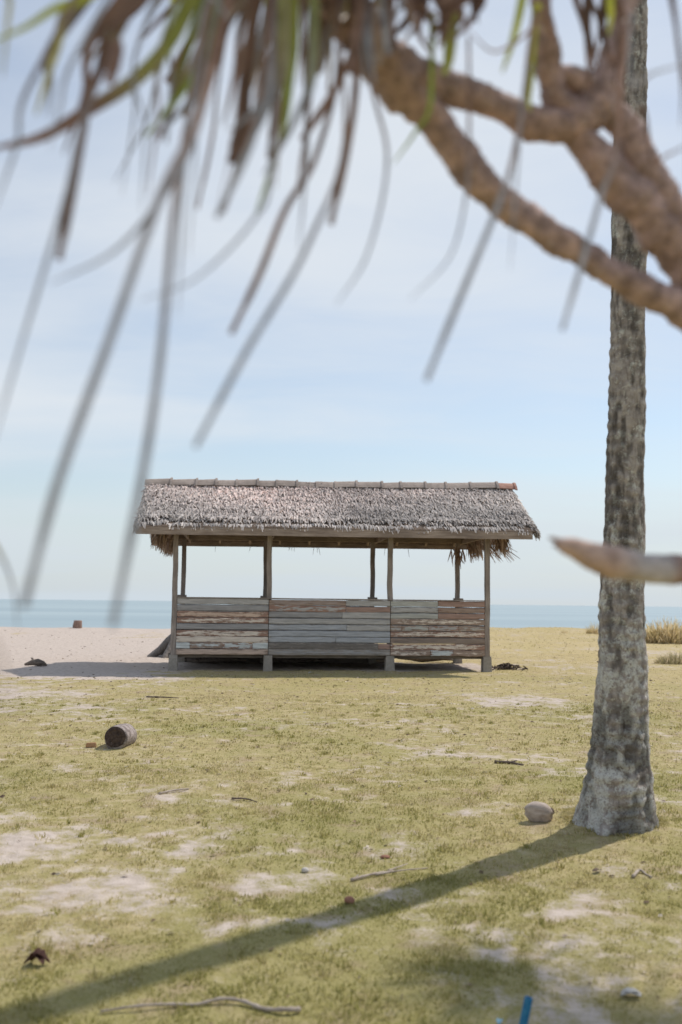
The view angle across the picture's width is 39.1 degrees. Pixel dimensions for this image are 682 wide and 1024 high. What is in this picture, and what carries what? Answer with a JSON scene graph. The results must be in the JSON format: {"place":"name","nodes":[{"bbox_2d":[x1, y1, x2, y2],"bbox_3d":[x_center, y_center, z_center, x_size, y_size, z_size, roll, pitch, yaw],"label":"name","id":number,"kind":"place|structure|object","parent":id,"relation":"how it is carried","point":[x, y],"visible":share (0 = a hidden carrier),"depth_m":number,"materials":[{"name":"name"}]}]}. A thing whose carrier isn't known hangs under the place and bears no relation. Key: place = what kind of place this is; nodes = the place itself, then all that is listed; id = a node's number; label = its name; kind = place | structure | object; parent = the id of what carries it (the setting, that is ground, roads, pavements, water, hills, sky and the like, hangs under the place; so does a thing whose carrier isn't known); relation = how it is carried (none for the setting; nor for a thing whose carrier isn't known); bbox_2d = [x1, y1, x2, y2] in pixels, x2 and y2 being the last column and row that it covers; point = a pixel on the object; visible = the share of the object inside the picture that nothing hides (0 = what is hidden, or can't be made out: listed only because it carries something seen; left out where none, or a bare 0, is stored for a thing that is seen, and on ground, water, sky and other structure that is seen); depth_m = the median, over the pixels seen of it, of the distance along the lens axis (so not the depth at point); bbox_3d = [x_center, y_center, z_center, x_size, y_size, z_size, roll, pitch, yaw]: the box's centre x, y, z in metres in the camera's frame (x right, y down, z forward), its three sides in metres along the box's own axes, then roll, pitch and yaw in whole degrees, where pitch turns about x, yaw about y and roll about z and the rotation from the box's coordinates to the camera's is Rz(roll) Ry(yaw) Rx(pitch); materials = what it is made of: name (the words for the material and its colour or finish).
{"place":"outdoors","nodes":[
{"label":"outdoors","id":0,"kind":"place"},
{"bbox_2d":[0,627,681,1023],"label":"ground","id":1,"kind":"structure","parent":0,"point":[72,659],"depth_m":6.05,"materials":[{"name":"green plant"}]},
{"bbox_2d":[24,658,46,665],"bbox_3d":[-6.861,3.368,21.563,0.505,0.175,0.238,-2,-6,26],"label":"driftwood","id":2,"kind":"object","parent":1,"relation":"on","point":[36,662],"visible":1,"depth_m":21.52,"materials":[{"name":"wood"}]},
{"bbox_2d":[24,947,50,964],"bbox_3d":[-1.266,1.856,4.003,0.098,0.060,0.065,-1,-6,18],"label":"dry leaf","id":3,"kind":"object","parent":1,"relation":"on","point":[39,954],"visible":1,"depth_m":4.00,"materials":[{"name":"brown plant"}]},
{"bbox_2d":[73,620,81,627],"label":"stump","id":4,"kind":"object","parent":1,"relation":"on","point":[77,623],"visible":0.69,"depth_m":48.84,"materials":[{"name":"brown wood"}]},
{"bbox_2d":[86,742,95,747],"bbox_3d":[-2.567,2.389,9.863,0.108,0.054,0.069,5,-6,-11],"label":"brick chip","id":5,"kind":"object","parent":1,"relation":"on","point":[91,744],"visible":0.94,"depth_m":9.84,"materials":[{"name":"orange brick"}]},
{"bbox_2d":[104,723,136,748],"bbox_3d":[-2.291,2.343,9.996,0.258,0.274,0.478,1,-5,0],"label":"log","id":6,"kind":"object","parent":1,"relation":"on","point":[119,736],"visible":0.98,"depth_m":9.78,"materials":[{"name":"grey wood"}]},
{"bbox_2d":[147,634,170,657],"bbox_3d":[-4.371,3.554,26.094,2.151,1.098,1.725,1,-5,0],"label":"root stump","id":7,"kind":"object","parent":1,"relation":"on","point":[163,648],"visible":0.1,"depth_m":25.87,"materials":[{"name":"grey wood"}]},
{"bbox_2d":[146,696,177,697],"bbox_3d":[-2.753,2.859,14.824,0.520,0.029,0.028,0,-5,7],"label":"twig","id":8,"kind":"object","parent":1,"relation":"on","point":[160,697],"visible":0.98,"depth_m":14.82,"materials":[{"name":"wood"}]},
{"bbox_2d":[159,788,188,794],"bbox_3d":[-1.311,2.189,7.534,0.274,0.023,0.028,6,-7,-43],"label":"twig","id":9,"kind":"object","parent":1,"relation":"on","point":[163,792],"visible":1,"depth_m":7.52,"materials":[{"name":"beige wood"}]},
{"bbox_2d":[100,997,300,1012],"bbox_3d":[-0.515,1.828,3.561,0.733,0.032,0.092,1,-5,-1],"label":"twig","id":10,"kind":"object","parent":1,"relation":"on","point":[275,1009],"visible":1,"depth_m":3.55,"materials":[{"name":"wood"}]},
{"bbox_2d":[186,657,247,662],"bbox_3d":[-3.027,3.589,23.564,1.506,0.218,0.430,1,-5,0],"label":"driftwood","id":11,"kind":"object","parent":1,"relation":"on","point":[210,659],"visible":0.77,"depth_m":23.41,"materials":[{"name":"black wood"}]},
{"bbox_2d":[231,797,257,801],"bbox_3d":[-0.727,2.178,7.276,0.220,0.022,0.030,-1,-6,21],"label":"twig","id":12,"kind":"object","parent":1,"relation":"on","point":[233,798],"visible":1,"depth_m":7.29,"materials":[{"name":"wood"}]},
{"bbox_2d":[272,658,328,662],"bbox_3d":[-1.058,3.655,23.892,1.505,0.247,0.348,1,-5,-6],"label":"driftwood","id":13,"kind":"object","parent":1,"relation":"on","point":[289,660],"visible":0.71,"depth_m":23.82,"materials":[{"name":"black wood"}]},
{"bbox_2d":[301,867,308,872],"bbox_3d":[-0.203,2.027,5.433,0.044,0.031,0.035,1,-5,0],"label":"stone","id":14,"kind":"object","parent":1,"relation":"on","point":[304,869],"visible":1,"depth_m":5.42,"materials":[{"name":"white stone"}]},
{"bbox_2d":[136,477,540,671],"bbox_3d":[-0.235,1.466,22.987,9.046,4.649,4.569,1,-5,-6],"label":"beach shelter","id":15,"kind":"object","parent":1,"relation":"on","point":[474,519],"visible":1,"depth_m":21.54,"materials":[{"name":"grey wood"}]},
{"bbox_2d":[0,0,681,733],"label":"screw pine","id":16,"kind":"object","parent":1,"relation":"on","point":[632,180],"visible":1,"depth_m":1.46,"materials":[{"name":"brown plant"}]},
{"bbox_2d":[0,630,681,1023],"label":"leaf litter","id":17,"kind":"object","parent":1,"relation":"on","point":[300,766],"visible":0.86,"depth_m":10.73,"materials":[{"name":"brown plant"}]},
{"bbox_2d":[344,896,354,903],"bbox_3d":[0.043,1.946,4.812,0.051,0.042,0.041,3,-6,-19],"label":"nut husk","id":18,"kind":"object","parent":1,"relation":"on","point":[349,899],"visible":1,"depth_m":4.80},
{"bbox_2d":[380,855,389,858],"bbox_3d":[0.263,2.058,5.728,0.065,0.022,0.036,1,-5,0],"label":"bark chip","id":19,"kind":"object","parent":1,"relation":"on","point":[385,856],"visible":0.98,"depth_m":5.72,"materials":[{"name":"brown wood"}]},
{"bbox_2d":[350,863,427,880],"bbox_3d":[0.253,2.015,5.386,0.529,0.025,0.113,5,-7,-36],"label":"twig","id":20,"kind":"object","parent":1,"relation":"on","point":[371,874],"visible":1,"depth_m":5.34,"materials":[{"name":"wood"}]},
{"bbox_2d":[402,659,452,661],"bbox_3d":[2.207,3.765,24.930,1.509,0.270,0.519,1,-5,0],"label":"driftwood","id":21,"kind":"object","parent":1,"relation":"on","point":[424,660],"visible":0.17,"depth_m":24.79,"materials":[{"name":"wood"}]},
{"bbox_2d":[496,1018,502,1023],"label":"plastic scrap","id":22,"kind":"object","parent":1,"relation":"on","point":[498,1020],"visible":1,"depth_m":3.45,"materials":[{"name":"plastic"}]},
{"bbox_2d":[494,760,523,765],"bbox_3d":[1.619,2.382,9.146,0.286,0.036,0.171,-2,-6,25],"label":"twig","id":23,"kind":"object","parent":1,"relation":"on","point":[507,762],"visible":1,"depth_m":9.11,"materials":[{"name":"wood"}]},
{"bbox_2d":[492,663,527,670],"bbox_3d":[3.884,3.639,22.559,1.050,0.213,0.652,1,-5,0],"label":"debris heap","id":24,"kind":"object","parent":1,"relation":"on","point":[507,666],"visible":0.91,"depth_m":22.45,"materials":[{"name":"brown plant"}]},
{"bbox_2d":[519,996,532,1023],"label":"blue pipe","id":25,"kind":"object","parent":1,"relation":"on","point":[526,1009],"visible":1,"depth_m":3.36,"materials":[{"name":"plastic"}]},
{"bbox_2d":[524,801,553,821],"bbox_3d":[1.365,2.069,6.612,0.206,0.146,0.151,-1,-6,14],"label":"stone","id":26,"kind":"object","parent":1,"relation":"on","point":[536,811],"visible":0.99,"depth_m":6.55,"materials":[{"name":"beige stone"}]},
{"bbox_2d":[585,622,598,633],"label":"grass clump","id":27,"kind":"object","parent":1,"relation":"on","point":[592,630],"visible":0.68,"depth_m":54.44,"materials":[{"name":"beige plant"}]},
{"bbox_2d":[572,0,658,836],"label":"coconut palm","id":28,"kind":"object","parent":1,"relation":"on","point":[617,794],"visible":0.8,"depth_m":6.36,"materials":[{"name":"grey plant"}]},
{"bbox_2d":[621,987,641,996],"bbox_3d":[1.120,1.855,3.706,0.079,0.028,0.055,-1,-6,16],"label":"paper scrap","id":29,"kind":"object","parent":1,"relation":"on","point":[628,990],"visible":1,"depth_m":3.70,"materials":[{"name":"white paper"}]},
{"bbox_2d":[631,869,651,877],"bbox_3d":[1.661,2.017,5.356,0.113,0.027,0.126,1,-5,0],"label":"twig","id":30,"kind":"object","parent":1,"relation":"on","point":[635,873],"visible":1,"depth_m":5.35,"materials":[{"name":"beige wood"}]},
{"bbox_2d":[645,616,681,643],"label":"grass clump","id":31,"kind":"object","parent":1,"relation":"on","point":[667,634],"visible":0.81,"depth_m":38.90,"materials":[{"name":"beige plant"}]},
{"bbox_2d":[653,651,681,664],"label":"grass clump","id":32,"kind":"object","parent":1,"relation":"on","point":[674,659],"visible":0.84,"depth_m":25.20,"materials":[{"name":"beige plant"}]},
{"bbox_2d":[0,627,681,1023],"bbox_3d":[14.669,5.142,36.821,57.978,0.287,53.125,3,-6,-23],"label":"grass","id":33,"kind":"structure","parent":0,"point":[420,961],"depth_m":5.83,"materials":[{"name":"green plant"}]},
{"bbox_2d":[0,599,681,628],"bbox_3d":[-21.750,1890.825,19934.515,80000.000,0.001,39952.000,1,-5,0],"label":"sea","id":34,"kind":"structure","parent":0,"point":[37,613],"depth_m":298.23,"materials":[{"name":"blue liquid"}]},
{"bbox_2d":[0,0,681,606],"label":"sky","id":35,"kind":"structure","parent":0,"point":[327,391],"materials":[{"name":"blue"}]}
]}

